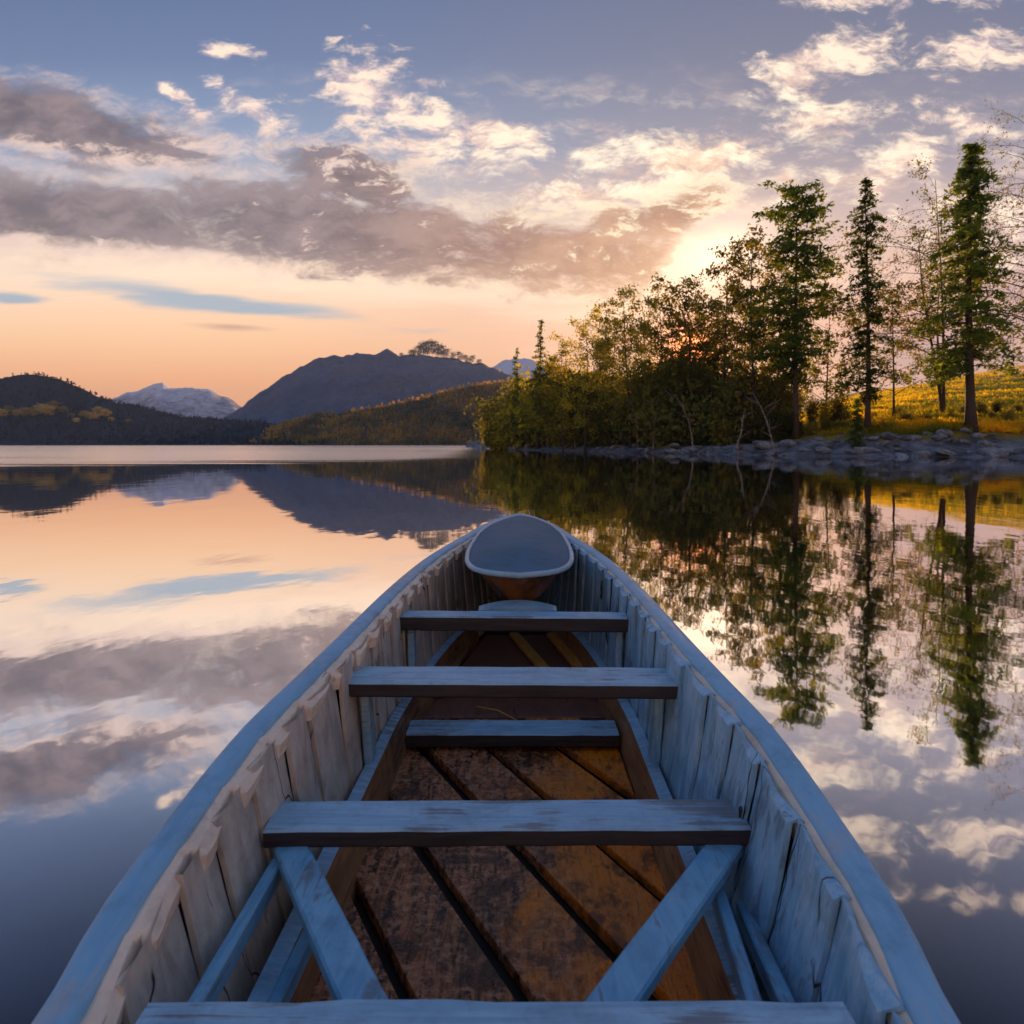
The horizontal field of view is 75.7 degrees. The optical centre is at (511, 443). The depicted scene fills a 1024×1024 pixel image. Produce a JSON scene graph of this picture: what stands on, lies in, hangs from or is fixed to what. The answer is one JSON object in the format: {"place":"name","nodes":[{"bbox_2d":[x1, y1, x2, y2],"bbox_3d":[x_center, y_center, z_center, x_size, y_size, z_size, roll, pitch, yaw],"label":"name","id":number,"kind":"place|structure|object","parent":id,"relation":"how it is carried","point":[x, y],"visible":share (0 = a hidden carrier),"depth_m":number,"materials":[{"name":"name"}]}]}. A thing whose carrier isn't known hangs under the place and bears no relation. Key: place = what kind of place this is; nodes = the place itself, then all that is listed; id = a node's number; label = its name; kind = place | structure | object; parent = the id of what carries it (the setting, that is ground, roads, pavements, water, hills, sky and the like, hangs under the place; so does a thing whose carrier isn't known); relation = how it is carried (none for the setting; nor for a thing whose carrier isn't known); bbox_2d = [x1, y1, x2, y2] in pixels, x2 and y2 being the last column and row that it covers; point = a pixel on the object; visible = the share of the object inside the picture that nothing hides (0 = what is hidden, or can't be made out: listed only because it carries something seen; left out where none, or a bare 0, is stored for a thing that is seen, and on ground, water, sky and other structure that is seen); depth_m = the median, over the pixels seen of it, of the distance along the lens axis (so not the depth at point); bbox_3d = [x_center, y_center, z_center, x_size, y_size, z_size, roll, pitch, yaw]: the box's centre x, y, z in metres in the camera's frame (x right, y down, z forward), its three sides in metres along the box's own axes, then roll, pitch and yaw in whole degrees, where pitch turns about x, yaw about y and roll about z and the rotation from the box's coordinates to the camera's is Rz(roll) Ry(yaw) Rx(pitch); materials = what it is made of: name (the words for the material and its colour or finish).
{"place":"outdoors","nodes":[
{"label":"outdoors","id":0,"kind":"place"},
{"bbox_2d":[0,374,291,444],"bbox_3d":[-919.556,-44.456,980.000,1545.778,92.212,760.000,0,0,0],"label":"hill","id":1,"kind":"structure","parent":0,"point":[32,401],"depth_m":711.31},
{"bbox_2d":[36,404,55,415],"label":"golden tree","id":2,"kind":"object","parent":1,"relation":"on","point":[49,408],"visible":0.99,"depth_m":699.65,"materials":[{"name":"yellow plant"}]},
{"bbox_2d":[0,371,324,444],"bbox_3d":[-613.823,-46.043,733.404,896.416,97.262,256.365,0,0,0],"label":"forest","id":3,"kind":"object","parent":1,"relation":"on","point":[223,440],"visible":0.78,"depth_m":704.48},
{"bbox_2d":[112,383,240,418],"bbox_3d":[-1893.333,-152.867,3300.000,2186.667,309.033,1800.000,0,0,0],"label":"mountain","id":4,"kind":"structure","parent":0,"point":[186,402],"depth_m":3025.06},
{"bbox_2d":[222,349,519,424],"bbox_3d":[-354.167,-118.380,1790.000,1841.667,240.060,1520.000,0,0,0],"label":"mountain","id":5,"kind":"structure","parent":0,"point":[335,383],"depth_m":1373.59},
{"bbox_2d":[421,339,439,354],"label":"ridge tree","id":6,"kind":"object","parent":5,"relation":"on","point":[429,350],"visible":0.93,"depth_m":1633.88,"materials":[{"name":"green plant"}]},
{"bbox_2d":[427,339,443,356],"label":"ridge tree","id":7,"kind":"object","parent":5,"relation":"on","point":[434,350],"visible":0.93,"depth_m":1638.40,"materials":[{"name":"green plant"}]},
{"bbox_2d":[0,445,1023,1023],"bbox_3d":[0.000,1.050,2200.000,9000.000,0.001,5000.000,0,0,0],"label":"water","id":8,"kind":"structure","parent":0,"point":[174,619],"depth_m":4.03,"materials":[{"name":"liquid"}]},
{"bbox_2d":[31,513,960,1023],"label":"rowing boat","id":9,"kind":"object","parent":8,"relation":"on","point":[519,769],"visible":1,"depth_m":1.28,"materials":[{"name":"blue paint"}]},
{"bbox_2d":[0,0,1023,406],"label":"sky","id":10,"kind":"structure","parent":0,"point":[227,198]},
{"bbox_2d":[492,358,547,378],"bbox_3d":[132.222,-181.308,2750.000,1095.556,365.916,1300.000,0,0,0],"label":"mountain","id":11,"kind":"structure","parent":0,"point":[506,366],"depth_m":2691.81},
{"bbox_2d":[271,380,804,444],"bbox_3d":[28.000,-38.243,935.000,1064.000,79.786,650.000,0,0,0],"label":"hill","id":12,"kind":"structure","parent":0,"point":[461,416],"depth_m":685.15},
{"bbox_2d":[248,374,808,444],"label":"forest","id":13,"kind":"object","parent":12,"relation":"on","point":[288,424],"visible":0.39,"depth_m":683.09,"materials":[{"name":"green plant"}]},
{"bbox_2d":[466,374,1023,456],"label":"bank terrain","id":14,"kind":"structure","parent":0,"point":[1008,440],"depth_m":58.31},
{"bbox_2d":[463,390,509,448],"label":"bush","id":15,"kind":"object","parent":14,"relation":"on","point":[489,407],"visible":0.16,"depth_m":135.23,"materials":[{"name":"green plant"}]},
{"bbox_2d":[474,404,505,448],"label":"bush","id":16,"kind":"object","parent":14,"relation":"on","point":[492,435],"visible":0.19,"depth_m":132.32,"materials":[{"name":"green plant"}]},
{"bbox_2d":[485,412,514,448],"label":"bush","id":17,"kind":"object","parent":14,"relation":"on","point":[500,439],"visible":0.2,"depth_m":128.53,"materials":[{"name":"green plant"}]},
{"bbox_2d":[492,367,533,444],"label":"bush","id":18,"kind":"object","parent":14,"relation":"on","point":[507,394],"visible":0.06,"depth_m":127.52,"materials":[{"name":"green plant"}]},
{"bbox_2d":[496,409,530,446],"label":"bush","id":19,"kind":"object","parent":14,"relation":"on","point":[511,416],"visible":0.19,"depth_m":121.39,"materials":[{"name":"green plant"}]},
{"bbox_2d":[506,348,523,447],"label":"conifer tree","id":20,"kind":"object","parent":14,"relation":"on","point":[516,374],"visible":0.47,"depth_m":121.81,"materials":[{"name":"green plant"}]},
{"bbox_2d":[473,355,576,447],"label":"bush","id":21,"kind":"object","parent":14,"relation":"on","point":[514,411],"visible":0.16,"depth_m":118.40,"materials":[{"name":"green plant"}]},
{"bbox_2d":[503,382,564,447],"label":"bush","id":22,"kind":"object","parent":14,"relation":"on","point":[523,438],"visible":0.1,"depth_m":116.27,"materials":[{"name":"green plant"}]},
{"bbox_2d":[522,319,547,448],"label":"conifer tree","id":23,"kind":"object","parent":14,"relation":"on","point":[538,345],"visible":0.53,"depth_m":111.85,"materials":[{"name":"green plant"}]},
{"bbox_2d":[523,383,553,446],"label":"bush","id":24,"kind":"object","parent":14,"relation":"on","point":[541,437],"visible":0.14,"depth_m":112.40,"materials":[{"name":"green plant"}]},
{"bbox_2d":[524,363,567,447],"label":"broadleaf tree","id":25,"kind":"object","parent":14,"relation":"on","point":[543,376],"visible":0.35,"depth_m":107.41,"materials":[{"name":"green plant"}]},
{"bbox_2d":[530,381,571,444],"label":"bush","id":26,"kind":"object","parent":14,"relation":"on","point":[551,406],"visible":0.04,"depth_m":108.90,"materials":[{"name":"green plant"}]},
{"bbox_2d":[513,365,595,444],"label":"bush","id":27,"kind":"object","parent":14,"relation":"on","point":[549,377],"visible":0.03,"depth_m":113.38,"materials":[{"name":"green plant"}]},
{"bbox_2d":[522,342,592,450],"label":"broadleaf tree","id":28,"kind":"object","parent":14,"relation":"on","point":[559,367],"visible":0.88,"depth_m":95.28,"materials":[{"name":"green plant"}]},
{"bbox_2d":[525,368,591,447],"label":"bush","id":29,"kind":"object","parent":14,"relation":"on","point":[554,438],"visible":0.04,"depth_m":105.57,"materials":[{"name":"green plant"}]},
{"bbox_2d":[547,397,592,446],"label":"bush","id":30,"kind":"object","parent":14,"relation":"on","point":[577,444],"visible":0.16,"depth_m":99.99,"materials":[{"name":"green plant"}]},
{"bbox_2d":[531,369,621,445],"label":"bush","id":31,"kind":"object","parent":14,"relation":"on","point":[556,419],"visible":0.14,"depth_m":100.97,"materials":[{"name":"green plant"}]},
{"bbox_2d":[547,301,624,451],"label":"broadleaf tree","id":32,"kind":"object","parent":14,"relation":"on","point":[584,422],"visible":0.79,"depth_m":91.00,"materials":[{"name":"green plant"}]},
{"bbox_2d":[572,399,611,446],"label":"bush","id":33,"kind":"object","parent":14,"relation":"on","point":[589,442],"visible":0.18,"depth_m":94.88,"materials":[{"name":"green plant"}]},
{"bbox_2d":[563,364,623,443],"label":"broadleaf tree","id":34,"kind":"object","parent":14,"relation":"on","point":[591,399],"visible":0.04,"depth_m":98.67,"materials":[{"name":"green plant"}]},
{"bbox_2d":[564,336,623,418],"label":"broadleaf tree","id":35,"kind":"object","parent":14,"relation":"on","point":[597,374],"visible":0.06,"depth_m":98.76,"materials":[{"name":"green plant"}]},
{"bbox_2d":[591,401,619,447],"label":"bush","id":36,"kind":"object","parent":14,"relation":"on","point":[602,431],"visible":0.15,"depth_m":90.17,"materials":[{"name":"green plant"}]},
{"bbox_2d":[572,317,651,445],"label":"broadleaf tree","id":37,"kind":"object","parent":14,"relation":"on","point":[582,408],"visible":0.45,"depth_m":89.99,"materials":[{"name":"green plant"}]},
{"bbox_2d":[588,325,647,416],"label":"broadleaf tree","id":38,"kind":"object","parent":14,"relation":"on","point":[613,334],"visible":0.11,"depth_m":95.17,"materials":[{"name":"green plant"}]},
{"bbox_2d":[598,370,653,446],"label":"bush","id":39,"kind":"object","parent":14,"relation":"on","point":[623,414],"visible":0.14,"depth_m":84.69,"materials":[{"name":"green plant"}]},
{"bbox_2d":[585,356,668,445],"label":"bush","id":40,"kind":"object","parent":14,"relation":"on","point":[632,381],"visible":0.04,"depth_m":86.83,"materials":[{"name":"green plant"}]},
{"bbox_2d":[584,282,671,448],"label":"broadleaf tree","id":41,"kind":"object","parent":14,"relation":"on","point":[625,356],"visible":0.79,"depth_m":83.44,"materials":[{"name":"green plant"}]},
{"bbox_2d":[615,377,654,445],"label":"bush","id":42,"kind":"object","parent":14,"relation":"on","point":[641,432],"visible":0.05,"depth_m":83.88,"materials":[{"name":"green plant"}]},
{"bbox_2d":[607,317,683,400],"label":"broadleaf tree","id":43,"kind":"object","parent":14,"relation":"on","point":[629,330],"visible":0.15,"depth_m":90.48,"materials":[{"name":"green plant"}]},
{"bbox_2d":[619,280,704,422],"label":"broadleaf tree","id":44,"kind":"object","parent":14,"relation":"on","point":[655,303],"visible":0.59,"depth_m":79.40,"materials":[{"name":"green plant"}]},
{"bbox_2d":[627,304,700,380],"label":"broadleaf tree","id":45,"kind":"object","parent":14,"relation":"on","point":[663,325],"visible":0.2,"depth_m":81.64,"materials":[{"name":"green plant"}]},
{"bbox_2d":[611,357,722,448],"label":"bush","id":46,"kind":"object","parent":14,"relation":"on","point":[665,427],"visible":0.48,"depth_m":75.64,"materials":[{"name":"green plant"}]},
{"bbox_2d":[618,348,715,446],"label":"bush","id":47,"kind":"object","parent":14,"relation":"on","point":[649,381],"visible":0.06,"depth_m":81.03,"materials":[{"name":"green plant"}]},
{"bbox_2d":[611,353,733,446],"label":"bush","id":48,"kind":"object","parent":14,"relation":"on","point":[660,393],"visible":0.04,"depth_m":78.09,"materials":[{"name":"green plant"}]},
{"bbox_2d":[644,352,731,442],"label":"bush","id":49,"kind":"object","parent":14,"relation":"on","point":[689,383],"visible":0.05,"depth_m":76.88,"materials":[{"name":"green plant"}]},
{"bbox_2d":[628,357,747,447],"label":"bush","id":50,"kind":"object","parent":14,"relation":"on","point":[647,405],"visible":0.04,"depth_m":78.08,"materials":[{"name":"green plant"}]},
{"bbox_2d":[639,270,738,445],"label":"broadleaf tree","id":51,"kind":"object","parent":14,"relation":"on","point":[683,304],"visible":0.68,"depth_m":76.39,"materials":[{"name":"green plant"}]},
{"bbox_2d":[672,394,708,446],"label":"bush","id":52,"kind":"object","parent":14,"relation":"on","point":[686,438],"visible":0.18,"depth_m":74.37,"materials":[{"name":"green plant"}]},
{"bbox_2d":[651,372,733,445],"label":"bush","id":53,"kind":"object","parent":14,"relation":"on","point":[679,393],"visible":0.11,"depth_m":74.95,"materials":[{"name":"green plant"}]},
{"bbox_2d":[666,311,724,361],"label":"broadleaf tree","id":54,"kind":"object","parent":14,"relation":"on","point":[703,315],"visible":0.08,"depth_m":85.34,"materials":[{"name":"green plant"}]},
{"bbox_2d":[675,398,717,447],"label":"bush","id":55,"kind":"object","parent":14,"relation":"on","point":[701,441],"visible":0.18,"depth_m":72.45,"materials":[{"name":"green plant"}]},
{"bbox_2d":[675,311,731,380],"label":"broadleaf tree","id":56,"kind":"object","parent":14,"relation":"on","point":[698,332],"visible":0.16,"depth_m":79.59,"materials":[{"name":"green plant"}]},
{"bbox_2d":[672,296,758,399],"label":"broadleaf tree","id":57,"kind":"object","parent":14,"relation":"on","point":[708,356],"visible":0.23,"depth_m":76.77,"materials":[{"name":"green plant"}]},
{"bbox_2d":[703,382,744,445],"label":"bush","id":58,"kind":"object","parent":14,"relation":"on","point":[717,430],"visible":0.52,"depth_m":69.91,"materials":[{"name":"green plant"}]},
{"bbox_2d":[670,236,780,413],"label":"broadleaf tree","id":59,"kind":"object","parent":14,"relation":"on","point":[715,272],"visible":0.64,"depth_m":70.66,"materials":[{"name":"green plant"}]},
{"bbox_2d":[698,381,766,444],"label":"bush","id":60,"kind":"object","parent":14,"relation":"on","point":[738,425],"visible":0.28,"depth_m":68.73,"materials":[{"name":"green plant"}]},
{"bbox_2d":[682,372,787,445],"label":"bush","id":61,"kind":"object","parent":14,"relation":"on","point":[727,399],"visible":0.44,"depth_m":69.14,"materials":[{"name":"green plant"}]},
{"bbox_2d":[709,286,783,389],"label":"broadleaf tree","id":62,"kind":"object","parent":14,"relation":"on","point":[745,343],"visible":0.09,"depth_m":79.83,"materials":[{"name":"green plant"}]},
{"bbox_2d":[684,223,810,440],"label":"broadleaf tree","id":63,"kind":"object","parent":14,"relation":"on","point":[751,243],"visible":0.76,"depth_m":66.90,"materials":[{"name":"green plant"}]},
{"bbox_2d":[725,398,780,442],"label":"bush","id":64,"kind":"object","parent":14,"relation":"on","point":[751,432],"visible":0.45,"depth_m":67.70,"materials":[{"name":"green plant"}]},
{"bbox_2d":[718,292,789,378],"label":"broadleaf tree","id":65,"kind":"object","parent":14,"relation":"on","point":[749,346],"visible":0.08,"depth_m":77.95,"materials":[{"name":"green plant"}]},
{"bbox_2d":[745,392,780,449],"bbox_3d":[23.032,-1.868,60.030,2.986,5.896,2.596,0,0,0],"label":"sapling","id":66,"kind":"object","parent":14,"relation":"on","point":[768,426],"visible":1,"depth_m":60.02,"materials":[{"name":"brown plant"}]},
{"bbox_2d":[752,440,780,448],"bbox_3d":[24.232,0.153,62.591,2.686,0.776,1.251,13,12,17],"label":"boulder","id":67,"kind":"object","parent":14,"relation":"on","point":[762,444],"visible":0.88,"depth_m":62.20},
{"bbox_2d":[746,386,792,439],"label":"bush","id":68,"kind":"object","parent":14,"relation":"on","point":[776,405],"visible":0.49,"depth_m":66.78,"materials":[{"name":"green plant"}]},
{"bbox_2d":[728,357,814,430],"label":"bush","id":69,"kind":"object","parent":14,"relation":"on","point":[782,388],"visible":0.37,"depth_m":68.07,"materials":[{"name":"green plant"}]},
{"bbox_2d":[764,403,799,441],"bbox_3d":[26.307,-2.016,64.624,3.266,3.934,3.705,0,0,8],"label":"bush","id":70,"kind":"object","parent":14,"relation":"on","point":[779,432],"visible":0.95,"depth_m":64.15,"materials":[{"name":"green plant"}]},
{"bbox_2d":[779,404,792,434],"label":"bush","id":71,"kind":"object","parent":14,"relation":"on","point":[785,409],"visible":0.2,"depth_m":65.39,"materials":[{"name":"green plant"}]},
{"bbox_2d":[779,439,795,446],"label":"boulder","id":72,"kind":"object","parent":14,"relation":"on","point":[787,443],"visible":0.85,"depth_m":60.94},
{"bbox_2d":[733,179,854,438],"bbox_3d":[27.232,-13.206,63.809,11.123,25.435,10.996,0,0,0],"label":"pine tree","id":73,"kind":"object","parent":14,"relation":"on","point":[795,316],"visible":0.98,"depth_m":63.23,"materials":[{"name":"green plant"}]},
{"bbox_2d":[729,254,861,416],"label":"broadleaf tree","id":74,"kind":"object","parent":14,"relation":"on","point":[780,317],"visible":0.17,"depth_m":71.52,"materials":[{"name":"green plant"}]},
{"bbox_2d":[800,392,819,423],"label":"bush","id":75,"kind":"object","parent":14,"relation":"on","point":[809,413],"visible":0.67,"depth_m":70.97,"materials":[{"name":"green plant"}]},
{"bbox_2d":[802,420,821,435],"bbox_3d":[28.877,-1.606,63.318,2.039,1.769,1.816,0,0,22],"label":"bush","id":76,"kind":"object","parent":14,"relation":"on","point":[816,426],"visible":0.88,"depth_m":63.12,"materials":[{"name":"green plant"}]},
{"bbox_2d":[817,405,830,428],"bbox_3d":[30.298,-2.508,63.936,1.624,2.656,1.704,0,0,3],"label":"bush","id":77,"kind":"object","parent":14,"relation":"on","point":[823,416],"visible":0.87,"depth_m":63.73,"materials":[{"name":"green plant"}]},
{"bbox_2d":[791,288,865,405],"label":"broadleaf tree","id":78,"kind":"object","parent":14,"relation":"on","point":[826,361],"visible":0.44,"depth_m":73.05,"materials":[{"name":"green plant"}]},
{"bbox_2d":[813,393,852,422],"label":"bush","id":79,"kind":"object","parent":14,"relation":"on","point":[836,409],"visible":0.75,"depth_m":66.98,"materials":[{"name":"green plant"}]},
{"bbox_2d":[845,398,865,447],"bbox_3d":[29.835,-1.781,57.159,1.657,4.594,2.198,0,0,0],"label":"young spruce","id":80,"kind":"object","parent":14,"relation":"on","point":[858,427],"visible":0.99,"depth_m":56.91,"materials":[{"name":"green plant"}]},
{"bbox_2d":[852,447,881,452],"bbox_3d":[30.047,0.565,55.712,2.298,0.563,1.232,6,-2,19],"label":"boulder","id":81,"kind":"object","parent":14,"relation":"on","point":[868,450],"visible":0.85,"depth_m":55.18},
{"bbox_2d":[834,177,903,430],"bbox_3d":[32.404,-12.745,60.202,6.008,23.178,6.436,0,0,0],"label":"conifer tree","id":82,"kind":"object","parent":14,"relation":"on","point":[866,280],"visible":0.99,"depth_m":59.80,"materials":[{"name":"green plant"}]},
{"bbox_2d":[870,411,898,429],"bbox_3d":[33.821,-2.090,59.916,2.518,1.903,2.457,0,0,25],"label":"bush","id":83,"kind":"object","parent":14,"relation":"on","point":[881,422],"visible":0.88,"depth_m":59.75,"materials":[{"name":"green plant"}]},
{"bbox_2d":[825,277,951,415],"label":"young tree","id":84,"kind":"object","parent":14,"relation":"on","point":[887,292],"visible":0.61,"depth_m":65.55,"materials":[{"name":"green plant"}]},
{"bbox_2d":[880,432,898,439],"bbox_3d":[32.975,-0.629,57.362,1.705,0.702,1.251,17,0,-18],"label":"boulder","id":85,"kind":"object","parent":14,"relation":"on","point":[888,436],"visible":0.87,"depth_m":56.90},
{"bbox_2d":[787,365,1023,435],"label":"grass","id":86,"kind":"structure","parent":14,"relation":"on","point":[936,422],"depth_m":76.63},
{"bbox_2d":[895,410,919,420],"bbox_3d":[37.253,-2.559,62.089,1.954,1.576,1.901,0,0,25],"label":"bush","id":87,"kind":"object","parent":14,"relation":"on","point":[906,415],"visible":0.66,"depth_m":61.89,"materials":[{"name":"green plant"}]},
{"bbox_2d":[808,153,1023,413],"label":"sparse tree","id":88,"kind":"object","parent":14,"relation":"on","point":[941,395],"visible":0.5,"depth_m":65.90,"materials":[{"name":"green plant"}]},
{"bbox_2d":[911,451,930,456],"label":"boulder","id":89,"kind":"object","parent":14,"relation":"on","point":[922,454],"visible":0.57,"depth_m":52.86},
{"bbox_2d":[876,265,982,409],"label":"young tree","id":90,"kind":"object","parent":14,"relation":"on","point":[914,353],"visible":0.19,"depth_m":73.11,"materials":[{"name":"green plant"}]},
{"bbox_2d":[934,429,952,437],"bbox_3d":[36.923,-0.861,56.287,1.541,0.848,1.251,11,-8,-40],"label":"boulder","id":91,"kind":"object","parent":14,"relation":"on","point":[949,433],"visible":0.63,"depth_m":55.77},
{"bbox_2d":[934,448,956,455],"bbox_3d":[35.100,0.773,53.206,2.285,0.585,1.212,14,5,-26],"label":"boulder","id":92,"kind":"object","parent":14,"relation":"on","point":[941,452],"visible":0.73,"depth_m":52.63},
{"bbox_2d":[888,99,1023,371],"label":"sparse tree","id":93,"kind":"object","parent":14,"relation":"on","point":[1004,262],"visible":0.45,"depth_m":63.67,"materials":[{"name":"green plant"}]},
{"bbox_2d":[902,142,1023,432],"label":"conifer tree","id":94,"kind":"object","parent":14,"relation":"on","point":[950,365],"visible":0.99,"depth_m":56.61,"materials":[{"name":"green plant"}]},
{"bbox_2d":[975,398,991,414],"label":"bush","id":95,"kind":"object","parent":14,"relation":"on","point":[981,407],"visible":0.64,"depth_m":65.64,"materials":[{"name":"green plant"}]},
{"bbox_2d":[975,440,995,447],"bbox_3d":[39.541,0.123,54.920,1.830,0.811,1.212,15,2,-17],"label":"boulder","id":96,"kind":"object","parent":14,"relation":"on","point":[984,443],"visible":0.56,"depth_m":54.45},
{"bbox_2d":[975,447,998,454],"bbox_3d":[37.996,0.643,52.728,1.739,0.618,1.251,-7,13,31],"label":"boulder","id":97,"kind":"object","parent":14,"relation":"on","point":[982,451],"visible":0.73,"depth_m":52.43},
{"bbox_2d":[983,448,1010,456],"bbox_3d":[38.555,0.836,52.429,2.455,0.819,1.232,-14,4,-17],"label":"boulder","id":98,"kind":"object","parent":14,"relation":"on","point":[1002,452],"visible":0.62,"depth_m":51.98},
{"bbox_2d":[989,399,1004,412],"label":"bush","id":99,"kind":"object","parent":14,"relation":"on","point":[995,407],"visible":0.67,"depth_m":66.81,"materials":[{"name":"green plant"}]},
{"bbox_2d":[998,407,1023,420],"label":"bush","id":100,"kind":"object","parent":14,"relation":"on","point":[1007,415],"visible":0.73,"depth_m":59.80,"materials":[{"name":"green plant"}]},
{"bbox_2d":[1009,402,1023,411],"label":"bush","id":101,"kind":"object","parent":14,"relation":"on","point":[1017,406],"visible":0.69,"depth_m":65.87,"materials":[{"name":"green plant"}]},
{"bbox_2d":[828,420,850,428],"bbox_3d":[30.942,-1.813,61.983,2.157,0.910,1.884,0,0,28],"label":"bush","id":102,"kind":"object","parent":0,"point":[835,424],"visible":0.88,"depth_m":61.81,"materials":[{"name":"green plant"}]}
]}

